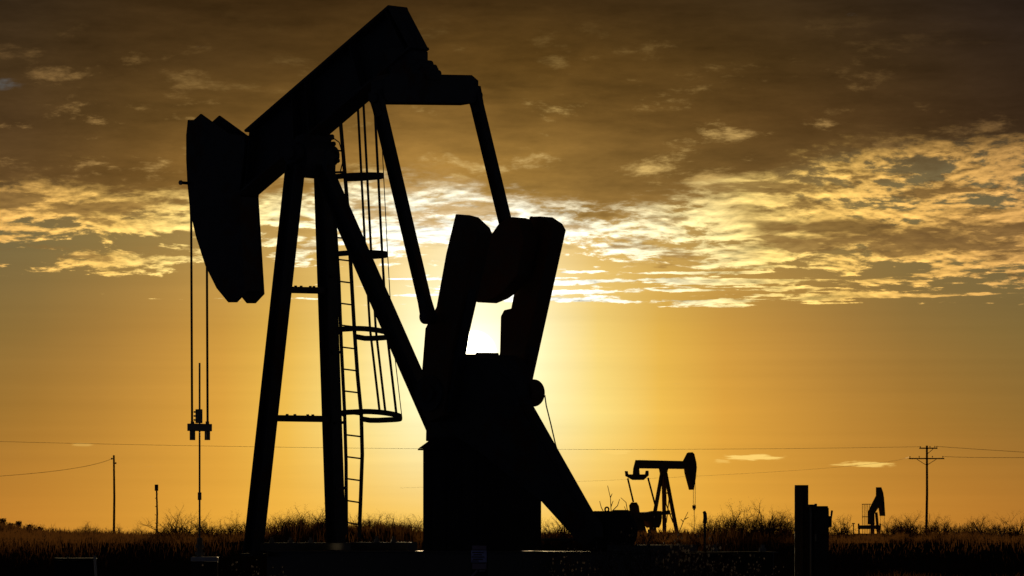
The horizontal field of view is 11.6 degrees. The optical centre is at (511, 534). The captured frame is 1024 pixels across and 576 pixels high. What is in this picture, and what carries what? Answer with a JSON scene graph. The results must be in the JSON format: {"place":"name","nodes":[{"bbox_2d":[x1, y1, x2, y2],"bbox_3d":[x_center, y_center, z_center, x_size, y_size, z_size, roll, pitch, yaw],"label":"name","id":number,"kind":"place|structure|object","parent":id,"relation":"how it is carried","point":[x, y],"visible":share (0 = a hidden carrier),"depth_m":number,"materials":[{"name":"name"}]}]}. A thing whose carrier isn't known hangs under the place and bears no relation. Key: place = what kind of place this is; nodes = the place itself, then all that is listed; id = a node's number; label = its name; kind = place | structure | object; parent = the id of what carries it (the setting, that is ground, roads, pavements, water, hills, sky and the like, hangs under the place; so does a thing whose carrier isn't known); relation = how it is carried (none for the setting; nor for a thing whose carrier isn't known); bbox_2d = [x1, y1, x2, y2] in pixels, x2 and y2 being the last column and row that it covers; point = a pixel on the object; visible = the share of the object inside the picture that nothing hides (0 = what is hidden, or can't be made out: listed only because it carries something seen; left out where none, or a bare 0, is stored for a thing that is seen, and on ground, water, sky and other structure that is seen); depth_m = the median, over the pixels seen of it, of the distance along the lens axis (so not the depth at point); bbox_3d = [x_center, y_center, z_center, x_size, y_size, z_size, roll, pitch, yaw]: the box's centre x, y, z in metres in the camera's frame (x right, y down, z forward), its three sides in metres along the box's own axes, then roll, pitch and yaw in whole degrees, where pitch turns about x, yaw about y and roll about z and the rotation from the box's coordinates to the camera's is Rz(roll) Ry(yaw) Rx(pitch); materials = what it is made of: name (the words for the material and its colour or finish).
{"place":"outdoors","nodes":[
{"label":"outdoors","id":0,"kind":"place"},
{"bbox_2d":[0,515,1023,575],"bbox_3d":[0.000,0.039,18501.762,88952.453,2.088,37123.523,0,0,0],"label":"ground","id":1,"kind":"structure","parent":0,"point":[962,559],"depth_m":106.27,"materials":[{"name":"plant"}]},
{"bbox_2d":[23,521,41,533],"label":"scrub bush","id":2,"kind":"object","parent":1,"relation":"on","point":[33,529],"visible":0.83,"depth_m":171.47,"materials":[{"name":"brown plant"}]},
{"bbox_2d":[53,556,96,575],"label":"equipment box","id":3,"kind":"object","parent":1,"relation":"on","point":[67,566],"visible":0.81,"depth_m":61.80,"materials":[{"name":"metal"}]},
{"bbox_2d":[79,521,100,533],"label":"scrub bush","id":4,"kind":"object","parent":1,"relation":"on","point":[89,528],"visible":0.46,"depth_m":169.80,"materials":[{"name":"brown plant"}]},
{"bbox_2d":[93,556,96,575],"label":"marker stake","id":5,"kind":"object","parent":1,"relation":"on","point":[95,566],"visible":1,"depth_m":59.99,"materials":[{"name":"black paint"}]},
{"bbox_2d":[111,455,115,529],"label":"utility pole","id":6,"kind":"object","parent":1,"relation":"on","point":[114,462],"visible":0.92,"depth_m":639.88,"materials":[{"name":"brown wood"}]},
{"bbox_2d":[6,459,109,475],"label":"power line","id":7,"kind":"object","parent":6,"relation":"attached to","point":[57,470],"visible":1,"depth_m":639.94,"materials":[{"name":"metal"}]},
{"bbox_2d":[109,525,126,534],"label":"scrub bush","id":8,"kind":"object","parent":1,"relation":"on","point":[116,529],"visible":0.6,"depth_m":160.42,"materials":[{"name":"brown plant"}]},
{"bbox_2d":[132,522,148,537],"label":"scrub bush","id":9,"kind":"object","parent":1,"relation":"on","point":[137,530],"visible":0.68,"depth_m":159.98,"materials":[{"name":"brown plant"}]},
{"bbox_2d":[155,485,157,530],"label":"short pole","id":10,"kind":"object","parent":1,"relation":"on","point":[156,490],"visible":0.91,"depth_m":419.94,"materials":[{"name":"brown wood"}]},
{"bbox_2d":[139,506,210,540],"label":"scrub bush","id":11,"kind":"object","parent":1,"relation":"on","point":[175,529],"visible":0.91,"depth_m":117.95,"materials":[{"name":"brown plant"}]},
{"bbox_2d":[171,517,203,535],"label":"scrub bush","id":12,"kind":"object","parent":1,"relation":"on","point":[187,528],"visible":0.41,"depth_m":131.21,"materials":[{"name":"brown plant"}]},
{"bbox_2d":[181,521,214,534],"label":"scrub bush","id":13,"kind":"object","parent":1,"relation":"on","point":[196,528],"visible":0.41,"depth_m":132.24,"materials":[{"name":"brown plant"}]},
{"bbox_2d":[194,363,204,556],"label":"polished rod","id":14,"kind":"object","parent":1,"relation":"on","point":[198,416],"visible":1,"depth_m":71.37,"materials":[{"name":"metal"}]},
{"bbox_2d":[191,557,218,575],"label":"cellar box","id":15,"kind":"object","parent":1,"relation":"on","point":[209,567],"visible":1,"depth_m":70.79,"materials":[{"name":"metal"}]},
{"bbox_2d":[193,520,224,538],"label":"scrub bush","id":16,"kind":"object","parent":1,"relation":"on","point":[205,528],"visible":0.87,"depth_m":127.97,"materials":[{"name":"brown plant"}]},
{"bbox_2d":[207,521,232,538],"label":"scrub bush","id":17,"kind":"object","parent":1,"relation":"on","point":[218,532],"visible":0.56,"depth_m":127.37,"materials":[{"name":"brown plant"}]},
{"bbox_2d":[218,510,245,537],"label":"scrub bush","id":18,"kind":"object","parent":1,"relation":"on","point":[232,527],"visible":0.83,"depth_m":124.03,"materials":[{"name":"brown plant"}]},
{"bbox_2d":[202,555,272,575],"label":"seeding weed","id":19,"kind":"object","parent":1,"relation":"on","point":[236,568],"visible":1,"depth_m":59.21,"materials":[{"name":"black plant"}]},
{"bbox_2d":[267,515,292,534],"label":"scrub bush","id":20,"kind":"object","parent":1,"relation":"on","point":[275,525],"visible":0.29,"depth_m":122.33,"materials":[{"name":"brown plant"}]},
{"bbox_2d":[271,510,298,534],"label":"scrub bush","id":21,"kind":"object","parent":1,"relation":"on","point":[283,521],"visible":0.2,"depth_m":122.22,"materials":[{"name":"brown plant"}]},
{"bbox_2d":[274,512,302,532],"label":"scrub bush","id":22,"kind":"object","parent":1,"relation":"on","point":[288,523],"visible":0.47,"depth_m":120.36,"materials":[{"name":"brown plant"}]},
{"bbox_2d":[280,515,310,532],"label":"scrub bush","id":23,"kind":"object","parent":1,"relation":"on","point":[301,523],"visible":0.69,"depth_m":119.19,"materials":[{"name":"brown plant"}]},
{"bbox_2d":[286,513,309,527],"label":"scrub bush","id":24,"kind":"object","parent":1,"relation":"on","point":[298,519],"visible":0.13,"depth_m":124.57,"materials":[{"name":"brown plant"}]},
{"bbox_2d":[289,503,319,528],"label":"scrub bush","id":25,"kind":"object","parent":1,"relation":"on","point":[302,519],"visible":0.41,"depth_m":121.41,"materials":[{"name":"brown plant"}]},
{"bbox_2d":[303,502,324,527],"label":"scrub bush","id":26,"kind":"object","parent":1,"relation":"on","point":[318,520],"visible":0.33,"depth_m":120.52,"materials":[{"name":"brown plant"}]},
{"bbox_2d":[307,507,325,526],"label":"scrub bush","id":27,"kind":"object","parent":1,"relation":"on","point":[318,518],"visible":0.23,"depth_m":122.19,"materials":[{"name":"brown plant"}]},
{"bbox_2d":[355,515,380,529],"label":"scrub bush","id":28,"kind":"object","parent":1,"relation":"on","point":[369,523],"visible":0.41,"depth_m":124.04,"materials":[{"name":"brown plant"}]},
{"bbox_2d":[365,511,389,528],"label":"scrub bush","id":29,"kind":"object","parent":1,"relation":"on","point":[376,519],"visible":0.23,"depth_m":129.17,"materials":[{"name":"brown plant"}]},
{"bbox_2d":[381,513,403,529],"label":"scrub bush","id":30,"kind":"object","parent":1,"relation":"on","point":[391,521],"visible":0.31,"depth_m":126.49,"materials":[{"name":"brown plant"}]},
{"bbox_2d":[385,513,404,534],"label":"scrub bush","id":31,"kind":"object","parent":1,"relation":"on","point":[393,526],"visible":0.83,"depth_m":118.73,"materials":[{"name":"brown plant"}]},
{"bbox_2d":[390,515,420,529],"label":"scrub bush","id":32,"kind":"object","parent":1,"relation":"on","point":[404,524],"visible":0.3,"depth_m":125.79,"materials":[{"name":"brown plant"}]},
{"bbox_2d":[399,518,422,538],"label":"scrub bush","id":33,"kind":"object","parent":1,"relation":"on","point":[407,531],"visible":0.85,"depth_m":118.52,"materials":[{"name":"brown plant"}]},
{"bbox_2d":[406,515,422,532],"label":"scrub bush","id":34,"kind":"object","parent":1,"relation":"on","point":[415,523],"visible":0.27,"depth_m":131.19,"materials":[{"name":"brown plant"}]},
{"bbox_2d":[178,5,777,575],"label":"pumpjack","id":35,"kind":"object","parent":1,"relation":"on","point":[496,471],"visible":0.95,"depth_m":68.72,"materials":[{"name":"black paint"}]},
{"bbox_2d":[471,545,487,575],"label":"warning sign","id":36,"kind":"object","parent":1,"relation":"on","point":[479,560],"visible":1,"depth_m":66.06,"materials":[{"name":"metal"}]},
{"bbox_2d":[541,517,556,547],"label":"scrub bush","id":37,"kind":"object","parent":1,"relation":"on","point":[546,542],"visible":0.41,"depth_m":120.31,"materials":[{"name":"brown plant"}]},
{"bbox_2d":[541,529,561,550],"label":"scrub bush","id":38,"kind":"object","parent":1,"relation":"on","point":[550,548],"visible":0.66,"depth_m":118.31,"materials":[{"name":"black plant"}]},
{"bbox_2d":[541,517,571,536],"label":"scrub bush","id":39,"kind":"object","parent":1,"relation":"on","point":[552,527],"visible":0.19,"depth_m":129.78,"materials":[{"name":"brown plant"}]},
{"bbox_2d":[543,521,569,542],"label":"scrub bush","id":40,"kind":"object","parent":1,"relation":"on","point":[556,530],"visible":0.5,"depth_m":123.64,"materials":[{"name":"brown plant"}]},
{"bbox_2d":[551,526,574,548],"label":"scrub bush","id":41,"kind":"object","parent":1,"relation":"on","point":[561,534],"visible":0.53,"depth_m":121.23,"materials":[{"name":"black plant"}]},
{"bbox_2d":[552,530,586,550],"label":"scrub bush","id":42,"kind":"object","parent":1,"relation":"on","point":[569,545],"visible":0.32,"depth_m":118.88,"materials":[{"name":"black plant"}]},
{"bbox_2d":[547,548,608,575],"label":"seeding weed","id":43,"kind":"object","parent":1,"relation":"on","point":[568,566],"visible":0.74,"depth_m":59.58,"materials":[{"name":"black plant"}]},
{"bbox_2d":[535,539,621,575],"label":"seeding weed","id":44,"kind":"object","parent":1,"relation":"on","point":[572,570],"visible":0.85,"depth_m":59.59,"materials":[{"name":"black plant"}]},
{"bbox_2d":[608,488,619,510],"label":"dead branch","id":45,"kind":"object","parent":1,"relation":"on","point":[612,502],"visible":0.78,"depth_m":100.06,"materials":[{"name":"brown wood"}]},
{"bbox_2d":[588,523,715,575],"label":"seeding weed","id":46,"kind":"object","parent":1,"relation":"on","point":[649,561],"visible":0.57,"depth_m":59.79,"materials":[{"name":"black plant"}]},
{"bbox_2d":[625,452,696,534],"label":"pumpjack","id":47,"kind":"object","parent":1,"relation":"on","point":[688,464],"visible":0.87,"depth_m":389.70,"materials":[{"name":"paint"}]},
{"bbox_2d":[654,526,672,540],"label":"scrub bush","id":48,"kind":"object","parent":1,"relation":"on","point":[664,534],"visible":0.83,"depth_m":131.31,"materials":[{"name":"brown plant"}]},
{"bbox_2d":[616,531,720,575],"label":"seeding weed","id":49,"kind":"object","parent":1,"relation":"on","point":[678,559],"visible":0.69,"depth_m":59.04,"materials":[{"name":"black plant"}]},
{"bbox_2d":[628,522,713,575],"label":"seeding weed","id":50,"kind":"object","parent":1,"relation":"on","point":[688,550],"visible":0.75,"depth_m":59.13,"materials":[{"name":"black plant"}]},
{"bbox_2d":[634,531,713,575],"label":"seeding weed","id":51,"kind":"object","parent":1,"relation":"on","point":[670,562],"visible":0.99,"depth_m":57.23,"materials":[{"name":"black plant"}]},
{"bbox_2d":[652,533,735,575],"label":"seeding weed","id":52,"kind":"object","parent":1,"relation":"on","point":[695,560],"visible":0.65,"depth_m":59.17,"materials":[{"name":"black plant"}]},
{"bbox_2d":[685,526,703,540],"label":"scrub bush","id":53,"kind":"object","parent":1,"relation":"on","point":[694,534],"visible":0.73,"depth_m":119.91,"materials":[{"name":"brown plant"}]},
{"bbox_2d":[659,542,731,575],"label":"seeding weed","id":54,"kind":"object","parent":1,"relation":"on","point":[699,574],"visible":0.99,"depth_m":56.90,"materials":[{"name":"black plant"}]},
{"bbox_2d":[688,514,719,538],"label":"scrub bush","id":55,"kind":"object","parent":1,"relation":"on","point":[706,526],"visible":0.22,"depth_m":125.96,"materials":[{"name":"brown plant"}]},
{"bbox_2d":[692,513,717,538],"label":"scrub bush","id":56,"kind":"object","parent":1,"relation":"on","point":[703,527],"visible":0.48,"depth_m":123.79,"materials":[{"name":"brown plant"}]},
{"bbox_2d":[674,555,737,575],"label":"seeding weed","id":57,"kind":"object","parent":1,"relation":"on","point":[708,568],"visible":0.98,"depth_m":56.96,"materials":[{"name":"black plant"}]},
{"bbox_2d":[702,523,726,540],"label":"scrub bush","id":58,"kind":"object","parent":1,"relation":"on","point":[714,531],"visible":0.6,"depth_m":121.14,"materials":[{"name":"brown plant"}]},
{"bbox_2d":[702,516,730,537],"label":"scrub bush","id":59,"kind":"object","parent":1,"relation":"on","point":[721,530],"visible":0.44,"depth_m":123.07,"materials":[{"name":"brown plant"}]},
{"bbox_2d":[710,511,737,535],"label":"scrub bush","id":60,"kind":"object","parent":1,"relation":"on","point":[726,524],"visible":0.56,"depth_m":123.90,"materials":[{"name":"brown plant"}]},
{"bbox_2d":[698,551,750,575],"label":"seeding weed","id":61,"kind":"object","parent":1,"relation":"on","point":[716,573],"visible":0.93,"depth_m":57.24,"materials":[{"name":"black plant"}]},
{"bbox_2d":[690,544,761,575],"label":"seeding weed","id":62,"kind":"object","parent":1,"relation":"on","point":[739,558],"visible":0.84,"depth_m":58.08,"materials":[{"name":"black plant"}]},
{"bbox_2d":[718,505,752,534],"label":"scrub bush","id":63,"kind":"object","parent":1,"relation":"on","point":[738,520],"visible":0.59,"depth_m":124.42,"materials":[{"name":"brown plant"}]},
{"bbox_2d":[710,501,761,536],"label":"scrub bush","id":64,"kind":"object","parent":1,"relation":"on","point":[734,525],"visible":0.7,"depth_m":123.19,"materials":[{"name":"brown plant"}]},
{"bbox_2d":[714,551,783,575],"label":"seeding weed","id":65,"kind":"object","parent":1,"relation":"on","point":[732,570],"visible":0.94,"depth_m":57.54,"materials":[{"name":"black plant"}]},
{"bbox_2d":[734,516,768,539],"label":"scrub bush","id":66,"kind":"object","parent":1,"relation":"on","point":[753,529],"visible":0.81,"depth_m":120.17,"materials":[{"name":"brown plant"}]},
{"bbox_2d":[736,499,780,537],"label":"scrub bush","id":67,"kind":"object","parent":1,"relation":"on","point":[763,516],"visible":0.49,"depth_m":124.15,"materials":[{"name":"brown plant"}]},
{"bbox_2d":[744,507,794,540],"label":"scrub bush","id":68,"kind":"object","parent":1,"relation":"on","point":[770,531],"visible":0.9,"depth_m":119.94,"materials":[{"name":"brown plant"}]},
{"bbox_2d":[751,513,788,536],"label":"scrub bush","id":69,"kind":"object","parent":1,"relation":"on","point":[775,525],"visible":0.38,"depth_m":131.39,"materials":[{"name":"brown plant"}]},
{"bbox_2d":[763,506,793,530],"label":"scrub bush","id":70,"kind":"object","parent":1,"relation":"on","point":[779,519],"visible":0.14,"depth_m":139.82,"materials":[{"name":"brown plant"}]},
{"bbox_2d":[764,511,794,538],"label":"scrub bush","id":71,"kind":"object","parent":1,"relation":"on","point":[781,524],"visible":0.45,"depth_m":130.51,"materials":[{"name":"brown plant"}]},
{"bbox_2d":[776,516,794,539],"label":"scrub bush","id":72,"kind":"object","parent":1,"relation":"on","point":[783,529],"visible":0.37,"depth_m":129.48,"materials":[{"name":"brown plant"}]},
{"bbox_2d":[795,485,832,575],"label":"post","id":73,"kind":"object","parent":1,"relation":"on","point":[813,523],"visible":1,"depth_m":69.90,"materials":[{"name":"black metal"}]},
{"bbox_2d":[814,511,828,575],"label":"cabinet door","id":74,"kind":"structure","parent":73,"relation":"in","point":[821,518],"depth_m":69.83,"materials":[{"name":"metal"}]},
{"bbox_2d":[830,523,856,537],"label":"scrub bush","id":75,"kind":"object","parent":1,"relation":"on","point":[846,531],"visible":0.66,"depth_m":135.98,"materials":[{"name":"brown plant"}]},
{"bbox_2d":[829,515,858,537],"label":"scrub bush","id":76,"kind":"object","parent":1,"relation":"on","point":[842,532],"visible":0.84,"depth_m":134.93,"materials":[{"name":"brown plant"}]},
{"bbox_2d":[854,487,884,534],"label":"pumpjack","id":77,"kind":"object","parent":1,"relation":"on","point":[877,503],"visible":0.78,"depth_m":649.98,"materials":[{"name":"paint"}]},
{"bbox_2d":[874,516,903,537],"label":"scrub bush","id":78,"kind":"object","parent":1,"relation":"on","point":[887,530],"visible":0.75,"depth_m":137.27,"materials":[{"name":"brown plant"}]},
{"bbox_2d":[886,518,917,536],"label":"scrub bush","id":79,"kind":"object","parent":1,"relation":"on","point":[907,531],"visible":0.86,"depth_m":130.53,"materials":[{"name":"brown plant"}]},
{"bbox_2d":[891,513,924,535],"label":"scrub bush","id":80,"kind":"object","parent":1,"relation":"on","point":[911,528],"visible":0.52,"depth_m":133.06,"materials":[{"name":"brown plant"}]},
{"bbox_2d":[889,510,931,534],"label":"scrub bush","id":81,"kind":"object","parent":1,"relation":"on","point":[910,524],"visible":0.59,"depth_m":139.96,"materials":[{"name":"brown plant"}]},
{"bbox_2d":[909,446,943,530],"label":"utility pole","id":82,"kind":"object","parent":1,"relation":"on","point":[926,509],"visible":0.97,"depth_m":629.86,"materials":[{"name":"brown wood"}]},
{"bbox_2d":[0,441,880,449],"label":"power line","id":83,"kind":"object","parent":82,"relation":"attached to","point":[408,448],"visible":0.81,"depth_m":601.88,"materials":[{"name":"metal"}]},
{"bbox_2d":[943,456,1023,457],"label":"power line","id":84,"kind":"object","parent":82,"relation":"attached to","point":[994,457],"visible":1,"depth_m":623.36,"materials":[{"name":"metal"}]},
{"bbox_2d":[918,514,947,536],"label":"scrub bush","id":85,"kind":"object","parent":1,"relation":"on","point":[935,524],"visible":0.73,"depth_m":150.00,"materials":[{"name":"brown plant"}]},
{"bbox_2d":[929,515,972,535],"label":"scrub bush","id":86,"kind":"object","parent":1,"relation":"on","point":[943,529],"visible":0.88,"depth_m":138.22,"materials":[{"name":"brown plant"}]},
{"bbox_2d":[955,517,987,535],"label":"scrub bush","id":87,"kind":"object","parent":1,"relation":"on","point":[965,528],"visible":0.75,"depth_m":138.13,"materials":[{"name":"brown plant"}]},
{"bbox_2d":[962,520,984,531],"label":"scrub bush","id":88,"kind":"object","parent":1,"relation":"on","point":[972,527],"visible":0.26,"depth_m":142.35,"materials":[{"name":"brown plant"}]},
{"bbox_2d":[967,515,993,533],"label":"scrub bush","id":89,"kind":"object","parent":1,"relation":"on","point":[982,523],"visible":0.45,"depth_m":150.09,"materials":[{"name":"brown plant"}]},
{"bbox_2d":[966,514,995,536],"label":"scrub bush","id":90,"kind":"object","parent":1,"relation":"on","point":[988,530],"visible":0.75,"depth_m":131.66,"materials":[{"name":"brown plant"}]},
{"bbox_2d":[992,526,1006,542],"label":"dead branch","id":91,"kind":"object","parent":1,"relation":"on","point":[998,529],"visible":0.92,"depth_m":118.05,"materials":[{"name":"brown plant"}]},
{"bbox_2d":[993,513,1023,537],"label":"scrub bush","id":92,"kind":"object","parent":1,"relation":"on","point":[1020,529],"visible":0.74,"depth_m":135.94,"materials":[{"name":"brown plant"}]},
{"bbox_2d":[1000,525,1022,536],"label":"scrub bush","id":93,"kind":"object","parent":1,"relation":"on","point":[1013,533],"visible":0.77,"depth_m":132.69,"materials":[{"name":"brown plant"}]},
{"bbox_2d":[0,0,1023,534],"label":"sky","id":94,"kind":"structure","parent":0,"point":[787,223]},
{"bbox_2d":[635,533,647,544],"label":"scrub bush","id":95,"kind":"object","parent":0,"point":[642,542],"visible":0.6,"depth_m":120.34,"materials":[{"name":"black plant"}]},
{"bbox_2d":[642,530,656,541],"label":"scrub bush","id":96,"kind":"object","parent":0,"point":[650,536],"visible":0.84,"depth_m":124.08,"materials":[{"name":"black plant"}]}
]}

